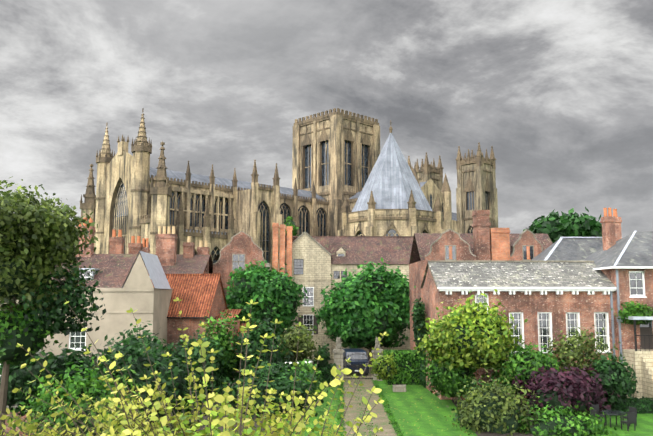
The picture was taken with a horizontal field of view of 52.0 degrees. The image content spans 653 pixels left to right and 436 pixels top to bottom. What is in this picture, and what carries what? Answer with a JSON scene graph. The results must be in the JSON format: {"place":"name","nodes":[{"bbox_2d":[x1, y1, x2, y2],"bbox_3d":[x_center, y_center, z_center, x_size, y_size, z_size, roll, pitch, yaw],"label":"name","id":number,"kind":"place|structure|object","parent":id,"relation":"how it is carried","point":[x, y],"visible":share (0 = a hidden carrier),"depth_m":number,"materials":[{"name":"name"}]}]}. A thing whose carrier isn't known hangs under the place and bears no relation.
{"place":"outdoors","nodes":[
{"label":"outdoors","id":0,"kind":"place"},
{"bbox_2d":[4,359,542,435],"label":"ground","id":1,"kind":"structure","parent":0,"point":[381,419],"depth_m":38.77,"materials":[{"name":"stone"}]},
{"bbox_2d":[285,349,369,374],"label":"car","id":2,"kind":"object","parent":1,"relation":"on","point":[350,351],"visible":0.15,"depth_m":58.55,"materials":[{"name":"black metal"}]},
{"bbox_2d":[0,0,652,236],"label":"sky","id":3,"kind":"structure","parent":0,"point":[561,91],"materials":[{"name":"grey"}]},
{"bbox_2d":[277,345,652,435],"bbox_3d":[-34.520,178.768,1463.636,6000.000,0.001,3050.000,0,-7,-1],"label":"ground","id":4,"kind":"structure","parent":0,"point":[410,406],"depth_m":37.85,"materials":[{"name":"green plant"}]},
{"bbox_2d":[0,297,388,435],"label":"golden shrub","id":5,"kind":"object","parent":4,"relation":"on","point":[226,423],"visible":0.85,"depth_m":11.00,"materials":[{"name":"yellow plant"}]},
{"bbox_2d":[80,108,497,271],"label":"cathedral","id":6,"kind":"structure","parent":4,"relation":"on","point":[349,178],"depth_m":179.77,"materials":[{"name":"stone"}]},
{"bbox_2d":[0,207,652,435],"bbox_3d":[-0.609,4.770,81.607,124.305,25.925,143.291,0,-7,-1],"label":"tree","id":7,"kind":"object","parent":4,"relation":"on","point":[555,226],"depth_m":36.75,"materials":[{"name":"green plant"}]},
{"bbox_2d":[71,289,527,435],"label":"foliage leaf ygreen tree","id":8,"kind":"object","parent":7,"relation":"attached to","point":[439,341],"visible":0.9,"depth_m":39.86,"materials":[{"name":"plant"}]},
{"bbox_2d":[0,176,620,435],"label":"bushes","id":9,"kind":"object","parent":7,"relation":"attached to","point":[31,227],"visible":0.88,"depth_m":26.30,"materials":[{"name":"green plant"}]},
{"bbox_2d":[225,258,409,348],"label":"trees","id":10,"kind":"object","parent":7,"relation":"attached to","point":[390,293],"visible":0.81,"depth_m":65.07,"materials":[{"name":"green plant"}]},
{"bbox_2d":[0,216,652,435],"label":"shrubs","id":11,"kind":"object","parent":7,"relation":"attached to","point":[448,383],"visible":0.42,"depth_m":34.68,"materials":[{"name":"green plant"}]},
{"bbox_2d":[0,208,652,399],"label":"houses","id":12,"kind":"structure","parent":4,"relation":"on","point":[545,286],"depth_m":54.32,"materials":[{"name":"brick"}]},
{"bbox_2d":[333,337,383,380],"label":"gate and lions","id":13,"kind":"structure","parent":4,"relation":"on","point":[338,351],"depth_m":54.70,"materials":[{"name":"grey stone"}]},
{"bbox_2d":[336,379,404,435],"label":"edging","id":14,"kind":"object","parent":4,"relation":"on","point":[391,417],"visible":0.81,"depth_m":39.65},
{"bbox_2d":[308,383,460,435],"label":"fallen leaves","id":15,"kind":"object","parent":4,"relation":"on","point":[385,413],"visible":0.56,"depth_m":40.39,"materials":[{"name":"yellow plant"}]},
{"bbox_2d":[509,364,619,416],"bbox_3d":[13.528,9.867,37.715,5.919,3.373,3.902,0,-7,-1],"label":"shrub","id":16,"kind":"object","parent":4,"relation":"on","point":[576,379],"visible":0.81,"depth_m":37.11,"materials":[{"name":"purple plant"}]},
{"bbox_2d":[590,404,636,430],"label":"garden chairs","id":17,"kind":"object","parent":4,"relation":"on","point":[631,417],"visible":0.77,"depth_m":34.96,"materials":[{"name":"grey metal"}]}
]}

